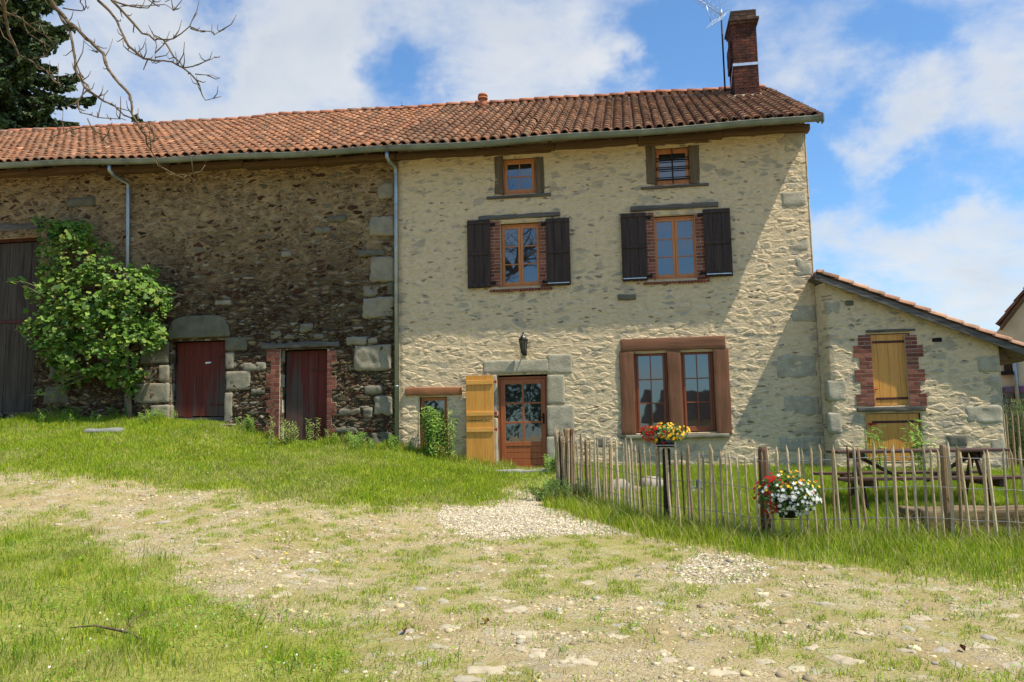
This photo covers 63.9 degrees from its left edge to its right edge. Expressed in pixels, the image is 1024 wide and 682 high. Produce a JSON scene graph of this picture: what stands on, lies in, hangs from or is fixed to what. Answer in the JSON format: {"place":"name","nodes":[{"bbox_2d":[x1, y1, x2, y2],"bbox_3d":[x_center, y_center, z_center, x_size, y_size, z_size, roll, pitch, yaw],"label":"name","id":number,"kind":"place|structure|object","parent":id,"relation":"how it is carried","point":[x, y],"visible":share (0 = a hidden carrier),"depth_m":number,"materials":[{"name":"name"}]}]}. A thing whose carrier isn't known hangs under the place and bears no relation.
{"place":"outdoors","nodes":[
{"label":"outdoors","id":0,"kind":"place"},
{"bbox_2d":[0,422,1023,681],"bbox_3d":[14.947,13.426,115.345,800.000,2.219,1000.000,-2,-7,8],"label":"ground","id":1,"kind":"structure","parent":0,"point":[730,594],"depth_m":6.95,"materials":[{"name":"soil"}]},
{"bbox_2d":[0,0,96,168],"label":"spruce tree","id":2,"kind":"object","parent":1,"relation":"on","point":[22,76],"visible":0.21,"depth_m":39.60,"materials":[{"name":"green plant"}]},
{"bbox_2d":[37,404,148,424],"bbox_3d":[-9.294,1.638,18.258,2.741,0.524,0.905,-2,-7,8],"label":"weed plant","id":3,"kind":"object","parent":1,"relation":"on","point":[64,416],"visible":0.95,"depth_m":18.38,"materials":[{"name":"green plant"}]},
{"bbox_2d":[83,427,124,433],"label":"stone slab","id":4,"kind":"structure","parent":1,"relation":"on","point":[112,430],"depth_m":17.13,"materials":[{"name":"grey stone"}]},
{"bbox_2d":[70,610,149,639],"bbox_3d":[-2.919,2.094,5.996,0.551,0.074,0.660,2,-7,-27],"label":"fallen twig","id":5,"kind":"object","parent":1,"relation":"on","point":[114,629],"visible":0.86,"depth_m":6.10,"materials":[{"name":"brown wood"}]},
{"bbox_2d":[0,0,235,182],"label":"bare tree","id":6,"kind":"object","parent":1,"relation":"on","point":[62,15],"visible":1,"depth_m":7.20,"materials":[{"name":"brown plant"}]},
{"bbox_2d":[130,108,145,122],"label":"spruce tree","id":7,"kind":"object","parent":1,"relation":"on","point":[138,118],"depth_m":46.32,"materials":[{"name":"green plant"}]},
{"bbox_2d":[137,408,177,422],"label":"weed plant","id":8,"kind":"object","parent":1,"relation":"on","point":[150,413],"visible":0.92,"depth_m":18.10,"materials":[{"name":"green plant"}]},
{"bbox_2d":[156,521,170,523],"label":"track stone","id":9,"kind":"object","parent":1,"relation":"on","point":[161,522],"visible":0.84,"depth_m":10.69,"materials":[{"name":"beige stone"}]},
{"bbox_2d":[199,543,220,545],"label":"track stone","id":10,"kind":"object","parent":1,"relation":"on","point":[210,544],"visible":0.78,"depth_m":9.33,"materials":[{"name":"beige stone"}]},
{"bbox_2d":[0,103,447,445],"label":"stone barn","id":11,"kind":"structure","parent":1,"relation":"on","point":[266,244],"depth_m":18.59,"materials":[{"name":"stone"}]},
{"bbox_2d":[0,223,39,412],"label":"door","id":12,"kind":"structure","parent":11,"relation":"in","point":[16,259],"depth_m":19.48,"materials":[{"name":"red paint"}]},
{"bbox_2d":[5,214,184,420],"bbox_3d":[-9.440,-0.586,18.333,4.583,4.975,0.826,-2,-7,8],"label":"grapevine","id":13,"kind":"object","parent":11,"relation":"attached to","point":[72,345],"visible":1,"depth_m":18.33,"materials":[{"name":"green plant"}]},
{"bbox_2d":[134,315,250,425],"bbox_3d":[-7.160,0.675,18.492,2.788,2.528,0.599,-2,-7,8],"label":"door","id":14,"kind":"structure","parent":11,"relation":"in","point":[199,388],"depth_m":18.54,"materials":[{"name":"paint"}]},
{"bbox_2d":[261,341,339,440],"bbox_3d":[-4.629,1.347,18.115,1.827,2.663,0.392,-2,-7,8],"label":"door","id":15,"kind":"structure","parent":11,"relation":"in","point":[310,383],"depth_m":18.18,"materials":[{"name":"red paint"}]},
{"bbox_2d":[234,414,255,432],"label":"weed plant","id":16,"kind":"object","parent":1,"relation":"on","point":[250,424],"visible":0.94,"depth_m":17.82,"materials":[{"name":"green plant"}]},
{"bbox_2d":[239,594,254,598],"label":"track stone","id":17,"kind":"object","parent":1,"relation":"on","point":[243,595],"visible":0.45,"depth_m":7.19,"materials":[{"name":"beige stone"}]},
{"bbox_2d":[268,592,292,597],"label":"track stone","id":18,"kind":"object","parent":1,"relation":"on","point":[274,596],"visible":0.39,"depth_m":7.21,"materials":[{"name":"beige stone"}]},
{"bbox_2d":[280,573,297,577],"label":"track stone","id":19,"kind":"object","parent":1,"relation":"on","point":[289,575],"visible":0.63,"depth_m":8.05,"materials":[{"name":"beige stone"}]},
{"bbox_2d":[267,415,320,442],"bbox_3d":[-4.716,1.912,17.553,1.190,0.680,0.560,-2,-7,8],"label":"weed plant","id":20,"kind":"object","parent":1,"relation":"on","point":[292,433],"visible":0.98,"depth_m":17.51,"materials":[{"name":"green plant"}]},
{"bbox_2d":[303,568,321,571],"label":"track stone","id":21,"kind":"object","parent":1,"relation":"on","point":[310,570],"visible":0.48,"depth_m":8.34,"materials":[{"name":"beige stone"}]},
{"bbox_2d":[325,429,412,451],"bbox_3d":[-2.933,2.092,17.255,2.018,0.540,0.918,0,-7,-12],"label":"weed plant","id":22,"kind":"object","parent":1,"relation":"on","point":[350,437],"visible":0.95,"depth_m":17.20,"materials":[{"name":"green plant"}]},
{"bbox_2d":[393,628,414,633],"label":"track stone","id":23,"kind":"object","parent":1,"relation":"on","point":[407,630],"visible":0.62,"depth_m":6.09,"materials":[{"name":"beige stone"}]},
{"bbox_2d":[403,636,414,640],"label":"track stone","id":24,"kind":"object","parent":1,"relation":"on","point":[407,638],"visible":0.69,"depth_m":5.90,"materials":[{"name":"beige stone"}]},
{"bbox_2d":[413,586,426,590],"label":"track stone","id":25,"kind":"object","parent":1,"relation":"on","point":[418,588],"visible":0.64,"depth_m":7.40,"materials":[{"name":"grey stone"}]},
{"bbox_2d":[416,406,457,459],"bbox_3d":[-1.565,1.921,17.122,0.783,1.163,0.614,2,-7,-26],"label":"willowherb","id":26,"kind":"object","parent":1,"relation":"on","point":[431,432],"visible":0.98,"depth_m":17.07,"materials":[{"name":"green plant"}]},
{"bbox_2d":[428,643,448,648],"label":"track stone","id":27,"kind":"object","parent":1,"relation":"on","point":[436,645],"visible":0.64,"depth_m":5.69,"materials":[{"name":"beige stone"}]},
{"bbox_2d":[436,598,448,603],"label":"track stone","id":28,"kind":"object","parent":1,"relation":"on","point":[442,601],"visible":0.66,"depth_m":6.99,"materials":[{"name":"beige stone"}]},
{"bbox_2d":[439,624,460,628],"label":"track stone","id":29,"kind":"object","parent":1,"relation":"on","point":[444,626],"visible":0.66,"depth_m":6.22,"materials":[{"name":"beige stone"}]},
{"bbox_2d":[453,675,486,681],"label":"track stone","id":30,"kind":"object","parent":1,"relation":"on","point":[464,678],"visible":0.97,"depth_m":5.02,"materials":[{"name":"beige stone"}]},
{"bbox_2d":[466,665,506,675],"bbox_3d":[-0.167,2.088,5.194,0.267,0.055,0.191,-1,-4,8],"label":"track stone","id":31,"kind":"object","parent":1,"relation":"on","point":[499,670],"visible":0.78,"depth_m":5.17,"materials":[{"name":"beige stone"}]},
{"bbox_2d":[500,599,515,602],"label":"track stone","id":32,"kind":"object","parent":1,"relation":"on","point":[507,600],"visible":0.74,"depth_m":7.04,"materials":[{"name":"beige stone"}]},
{"bbox_2d":[0,407,1023,681],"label":"grass","id":33,"kind":"structure","parent":1,"relation":"on","point":[848,547],"depth_m":9.48,"materials":[{"name":"green plant"}]},
{"bbox_2d":[0,422,1023,681],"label":"clover","id":34,"kind":"object","parent":1,"relation":"on","point":[294,604],"depth_m":6.76,"materials":[{"name":"green plant"}]},
{"bbox_2d":[501,605,527,612],"bbox_3d":[0.018,2.211,6.724,0.243,0.056,0.174,-3,-4,-26],"label":"track stone","id":35,"kind":"object","parent":1,"relation":"on","point":[521,608],"visible":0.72,"depth_m":6.70,"materials":[{"name":"beige stone"}]},
{"bbox_2d":[507,671,521,674],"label":"track stone","id":36,"kind":"object","parent":1,"relation":"on","point":[512,673],"visible":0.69,"depth_m":5.12,"materials":[{"name":"beige stone"}]},
{"bbox_2d":[516,645,528,651],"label":"track stone","id":37,"kind":"object","parent":1,"relation":"on","point":[519,648],"visible":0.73,"depth_m":5.63,"materials":[{"name":"beige stone"}]},
{"bbox_2d":[511,630,539,637],"bbox_3d":[0.125,2.142,5.963,0.189,0.049,0.264,4,-6,-29],"label":"track stone","id":38,"kind":"object","parent":1,"relation":"on","point":[527,633],"visible":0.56,"depth_m":5.98,"materials":[{"name":"beige stone"}]},
{"bbox_2d":[527,648,546,657],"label":"track stone","id":39,"kind":"object","parent":1,"relation":"on","point":[539,653],"visible":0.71,"depth_m":5.46,"materials":[{"name":"beige stone"}]},
{"bbox_2d":[531,574,553,577],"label":"track stone","id":40,"kind":"object","parent":1,"relation":"on","point":[545,576],"visible":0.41,"depth_m":7.93,"materials":[{"name":"beige stone"}]},
{"bbox_2d":[542,450,558,472],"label":"weed plant","id":41,"kind":"object","parent":1,"relation":"on","point":[552,463],"visible":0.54,"depth_m":16.35,"materials":[{"name":"green plant"}]},
{"bbox_2d":[522,477,582,500],"bbox_3d":[0.668,2.399,13.328,0.954,0.391,0.546,-6,-8,34],"label":"weed bush","id":42,"kind":"object","parent":1,"relation":"on","point":[547,483],"visible":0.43,"depth_m":13.33,"materials":[{"name":"green plant"}]},
{"bbox_2d":[559,656,590,663],"bbox_3d":[0.411,2.066,5.282,0.202,0.065,0.152,-1,-2,19],"label":"track stone","id":43,"kind":"object","parent":1,"relation":"on","point":[563,661],"visible":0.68,"depth_m":5.26,"materials":[{"name":"beige stone"}]},
{"bbox_2d":[543,477,608,503],"bbox_3d":[0.998,2.312,12.610,1.075,0.460,0.519,-2,-7,8],"label":"weed bush","id":44,"kind":"object","parent":1,"relation":"on","point":[585,489],"visible":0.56,"depth_m":12.62,"materials":[{"name":"green plant"}]},
{"bbox_2d":[571,660,597,665],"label":"track stone","id":45,"kind":"object","parent":1,"relation":"on","point":[591,663],"visible":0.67,"depth_m":5.22,"materials":[{"name":"beige stone"}]},
{"bbox_2d":[580,580,595,584],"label":"track stone","id":46,"kind":"object","parent":1,"relation":"on","point":[587,582],"visible":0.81,"depth_m":7.63,"materials":[{"name":"beige stone"}]},
{"bbox_2d":[387,9,824,473],"bbox_3d":[2.627,-2.195,22.238,8.930,11.838,11.511,-2,-7,8],"label":"farmhouse","id":47,"kind":"object","parent":1,"relation":"on","point":[632,264],"visible":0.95,"depth_m":17.20,"materials":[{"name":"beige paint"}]},
{"bbox_2d":[405,387,461,448],"bbox_3d":[-1.638,1.642,17.512,1.242,1.325,0.330,-2,-7,8],"label":"window","id":48,"kind":"structure","parent":47,"relation":"in","point":[439,403],"depth_m":17.49,"materials":[{"name":"brown glass"}]},
{"bbox_2d":[483,150,550,199],"bbox_3d":[0.136,-3.594,17.838,1.496,1.092,0.322,-2,-7,8],"label":"window","id":49,"kind":"structure","parent":47,"relation":"in","point":[524,177],"depth_m":17.78,"materials":[{"name":"brown glass"}]},
{"bbox_2d":[467,212,570,292],"bbox_3d":[0.154,-1.880,17.617,2.202,1.691,0.378,-2,-7,8],"label":"window","id":50,"kind":"structure","parent":47,"relation":"in","point":[524,254],"depth_m":17.57,"materials":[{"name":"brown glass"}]},
{"bbox_2d":[466,354,573,467],"bbox_3d":[0.184,1.509,17.234,2.257,2.426,0.466,-2,-7,8],"label":"door","id":51,"kind":"structure","parent":47,"relation":"in","point":[521,407],"depth_m":17.20,"materials":[{"name":"brown wood"}]},
{"bbox_2d":[518,332,527,355],"bbox_3d":[0.243,0.052,17.157,0.191,0.501,0.315,-2,-7,8],"label":"wall lantern","id":52,"kind":"object","parent":47,"relation":"attached to","point":[523,340],"depth_m":17.07,"materials":[{"name":"black metal"}]},
{"bbox_2d":[638,140,708,189],"bbox_3d":[3.415,-3.716,17.360,1.458,1.057,0.325,-2,-7,8],"label":"window","id":53,"kind":"structure","parent":47,"relation":"in","point":[680,166],"depth_m":17.30,"materials":[{"name":"brown glass"}]},
{"bbox_2d":[619,336,731,438],"bbox_3d":[3.330,0.959,16.844,2.203,2.057,0.390,-2,-7,8],"label":"window","id":54,"kind":"structure","parent":47,"relation":"in","point":[703,402],"depth_m":16.81,"materials":[{"name":"brown wood"}]},
{"bbox_2d":[620,201,732,284],"bbox_3d":[3.412,-2.014,17.145,2.232,1.694,0.375,-2,-7,8],"label":"window","id":55,"kind":"structure","parent":47,"relation":"in","point":[696,257],"depth_m":17.09,"materials":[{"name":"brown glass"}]},
{"bbox_2d":[694,0,730,92],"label":"tv antenna","id":56,"kind":"object","parent":47,"relation":"attached to","point":[720,18],"visible":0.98,"depth_m":21.42,"materials":[{"name":"metal"}]},
{"bbox_2d":[607,479,629,491],"bbox_3d":[1.768,2.475,13.666,0.495,0.364,0.349,-2,-7,8],"label":"boulder","id":57,"kind":"object","parent":1,"relation":"on","point":[621,482],"visible":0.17,"depth_m":13.54,"materials":[{"name":"stone"}]},
{"bbox_2d":[609,634,629,639],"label":"track stone","id":58,"kind":"object","parent":1,"relation":"on","point":[619,636],"visible":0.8,"depth_m":5.80,"materials":[{"name":"beige stone"}]},
{"bbox_2d":[639,476,662,489],"bbox_3d":[2.357,2.446,13.724,0.487,0.377,0.394,4,-9,-40],"label":"boulder","id":59,"kind":"object","parent":1,"relation":"on","point":[648,481],"visible":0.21,"depth_m":13.58,"materials":[{"name":"stone"}]},
{"bbox_2d":[654,602,671,605],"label":"track stone","id":60,"kind":"object","parent":1,"relation":"on","point":[657,603],"visible":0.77,"depth_m":6.88,"materials":[{"name":"beige stone"}]},
{"bbox_2d":[659,656,677,662],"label":"track stone","id":61,"kind":"object","parent":1,"relation":"on","point":[671,659],"visible":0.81,"depth_m":5.22,"materials":[{"name":"beige stone"}]},
{"bbox_2d":[711,611,722,615],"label":"track stone","id":62,"kind":"object","parent":1,"relation":"on","point":[714,613],"visible":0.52,"depth_m":6.53,"materials":[{"name":"beige stone"}]},
{"bbox_2d":[706,666,739,675],"bbox_3d":[1.279,2.039,5.041,0.227,0.067,0.171,-1,-10,-12],"label":"track stone","id":63,"kind":"object","parent":1,"relation":"on","point":[715,671],"visible":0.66,"depth_m":5.00,"materials":[{"name":"beige stone"}]},
{"bbox_2d":[733,627,748,631],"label":"track stone","id":64,"kind":"object","parent":1,"relation":"on","point":[738,628],"visible":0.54,"depth_m":5.98,"materials":[{"name":"beige stone"}]},
{"bbox_2d":[751,599,774,606],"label":"track stone","id":65,"kind":"object","parent":1,"relation":"on","point":[763,603],"visible":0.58,"depth_m":6.77,"materials":[{"name":"beige stone"}]},
{"bbox_2d":[755,658,774,664],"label":"track stone","id":66,"kind":"object","parent":1,"relation":"on","point":[762,661],"visible":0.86,"depth_m":5.17,"materials":[{"name":"beige stone"}]},
{"bbox_2d":[554,424,1023,542],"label":"picket fence","id":67,"kind":"object","parent":1,"relation":"on","point":[565,463],"visible":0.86,"depth_m":9.61,"materials":[{"name":"wood"}]},
{"bbox_2d":[640,422,690,446],"bbox_3d":[2.015,1.227,10.794,0.665,0.327,0.472,-2,-7,8],"label":"flower pot","id":68,"kind":"object","parent":67,"relation":"on","point":[666,441],"visible":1,"depth_m":10.70,"materials":[{"name":"metal"}]},
{"bbox_2d":[752,458,822,518],"bbox_3d":[3.143,1.688,9.402,0.776,0.694,0.458,-2,-7,8],"label":"flower basket","id":69,"kind":"object","parent":67,"relation":"hanging from","point":[786,504],"visible":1,"depth_m":9.29,"materials":[{"name":"metal"}]},
{"bbox_2d":[789,666,804,671],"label":"track stone","id":70,"kind":"object","parent":1,"relation":"on","point":[800,668],"visible":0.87,"depth_m":5.07,"materials":[{"name":"beige stone"}]},
{"bbox_2d":[802,644,818,650],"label":"track stone","id":71,"kind":"object","parent":1,"relation":"on","point":[811,647],"visible":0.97,"depth_m":5.42,"materials":[{"name":"beige stone"}]},
{"bbox_2d":[806,669,820,674],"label":"track stone","id":72,"kind":"object","parent":1,"relation":"on","point":[814,672],"visible":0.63,"depth_m":4.99,"materials":[{"name":"beige stone"}]},
{"bbox_2d":[811,601,834,604],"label":"track stone","id":73,"kind":"object","parent":1,"relation":"on","point":[823,603],"visible":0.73,"depth_m":6.65,"materials":[{"name":"beige stone"}]},
{"bbox_2d":[830,654,866,664],"bbox_3d":[2.109,2.029,5.193,0.165,0.062,0.230,-3,-6,-24],"label":"track stone","id":74,"kind":"object","parent":1,"relation":"on","point":[845,660],"visible":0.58,"depth_m":5.16,"materials":[{"name":"beige stone"}]},
{"bbox_2d":[854,630,874,634],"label":"track stone","id":75,"kind":"object","parent":1,"relation":"on","point":[859,632],"visible":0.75,"depth_m":5.77,"materials":[{"name":"beige stone"}]},
{"bbox_2d":[860,425,886,470],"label":"weed plant","id":76,"kind":"object","parent":1,"relation":"on","point":[878,447],"visible":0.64,"depth_m":15.22,"materials":[{"name":"green plant"}]},
{"bbox_2d":[896,648,915,653],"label":"track stone","id":77,"kind":"object","parent":1,"relation":"on","point":[907,650],"visible":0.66,"depth_m":5.32,"materials":[{"name":"beige stone"}]},
{"bbox_2d":[901,625,916,631],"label":"track stone","id":78,"kind":"object","parent":1,"relation":"on","point":[912,629],"visible":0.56,"depth_m":5.90,"materials":[{"name":"beige stone"}]},
{"bbox_2d":[808,269,1023,471],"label":"lean to shed","id":79,"kind":"object","parent":1,"relation":"on","point":[895,364],"visible":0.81,"depth_m":15.74,"materials":[{"name":"beige stone"}]},
{"bbox_2d":[813,448,1020,513],"bbox_3d":[5.799,1.988,11.792,2.520,0.862,1.840,-2,-7,8],"label":"picnic table","id":80,"kind":"object","parent":1,"relation":"on","point":[997,480],"visible":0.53,"depth_m":11.50,"materials":[{"name":"brown wood"}]},
{"bbox_2d":[899,420,936,470],"bbox_3d":[7.486,1.962,15.101,0.529,1.113,0.538,5,-9,-42],"label":"weed plant","id":81,"kind":"object","parent":1,"relation":"on","point":[919,441],"visible":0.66,"depth_m":15.09,"materials":[{"name":"green plant"}]},
{"bbox_2d":[906,614,931,620],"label":"track stone","id":82,"kind":"object","parent":1,"relation":"on","point":[923,617],"visible":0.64,"depth_m":6.18,"materials":[{"name":"beige stone"}]},
{"bbox_2d":[931,587,947,590],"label":"track stone","id":83,"kind":"object","parent":1,"relation":"on","point":[938,589],"visible":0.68,"depth_m":7.10,"materials":[{"name":"beige stone"}]},
{"bbox_2d":[932,647,950,652],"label":"track stone","id":84,"kind":"object","parent":1,"relation":"on","point":[942,649],"visible":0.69,"depth_m":5.36,"materials":[{"name":"beige stone"}]},
{"bbox_2d":[945,660,964,667],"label":"track stone","id":85,"kind":"object","parent":1,"relation":"on","point":[958,664],"visible":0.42,"depth_m":5.08,"materials":[{"name":"beige stone"}]},
{"bbox_2d":[898,505,1023,535],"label":"timber planter","id":86,"kind":"object","parent":1,"relation":"on","point":[1000,513],"visible":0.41,"depth_m":9.60,"materials":[{"name":"brown weathered wood"}]},
{"bbox_2d":[971,641,991,648],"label":"track stone","id":87,"kind":"object","parent":1,"relation":"on","point":[981,646],"visible":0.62,"depth_m":5.48,"materials":[{"name":"beige stone"}]},
{"bbox_2d":[980,634,997,640],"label":"track stone","id":88,"kind":"object","parent":1,"relation":"on","point":[987,637],"visible":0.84,"depth_m":5.68,"materials":[{"name":"grey stone"}]},
{"bbox_2d":[998,614,1019,617],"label":"track stone","id":89,"kind":"object","parent":1,"relation":"on","point":[1014,615],"visible":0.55,"depth_m":6.24,"materials":[{"name":"beige stone"}]},
{"bbox_2d":[995,287,1023,464],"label":"neighbour house","id":90,"kind":"structure","parent":1,"relation":"on","point":[1010,322],"depth_m":19.82,"materials":[{"name":"beige paint"}]},
{"bbox_2d":[1004,364,1012,370],"bbox_3d":[12.036,0.496,19.903,0.228,0.518,0.058,-6,-8,39],"label":"window","id":91,"kind":"structure","parent":90,"relation":"in","point":[1008,367],"depth_m":19.87,"materials":[{"name":"black glass"}]},
{"bbox_2d":[1000,661,1023,667],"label":"track stone","id":92,"kind":"object","parent":1,"relation":"on","point":[1016,664],"visible":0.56,"depth_m":5.08,"materials":[{"name":"beige stone"}]},
{"bbox_2d":[1003,399,1023,462],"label":"bush","id":93,"kind":"object","parent":1,"relation":"on","point":[1016,430],"visible":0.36,"depth_m":17.94,"materials":[{"name":"green plant"}]},
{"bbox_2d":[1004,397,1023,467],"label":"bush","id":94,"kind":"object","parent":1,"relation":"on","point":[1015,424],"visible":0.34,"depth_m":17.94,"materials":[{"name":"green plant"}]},
{"bbox_2d":[1005,410,1023,468],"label":"picket fence","id":95,"kind":"object","parent":1,"relation":"on","point":[1013,438],"visible":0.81,"depth_m":16.63,"materials":[{"name":"brown wood"}]},
{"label":"boulder","id":96,"kind":"object","parent":1,"relation":"on","visible":0},
{"bbox_2d":[691,479,701,488],"bbox_3d":[2.948,2.318,13.297,0.245,0.184,0.085,-2,-7,8],"label":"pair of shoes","id":97,"kind":"object","parent":96,"relation":"on","point":[697,483],"visible":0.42,"depth_m":13.27,"materials":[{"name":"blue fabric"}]},
{"bbox_2d":[0,472,1023,681],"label":"gravel","id":98,"kind":"structure","parent":0,"point":[567,527],"depth_m":8.55,"materials":[{"name":"beige gravel"}]},
{"bbox_2d":[9,0,1023,331],"label":"sky","id":99,"kind":"structure","parent":0,"point":[915,162],"materials":[{"name":"blue"}]}
]}

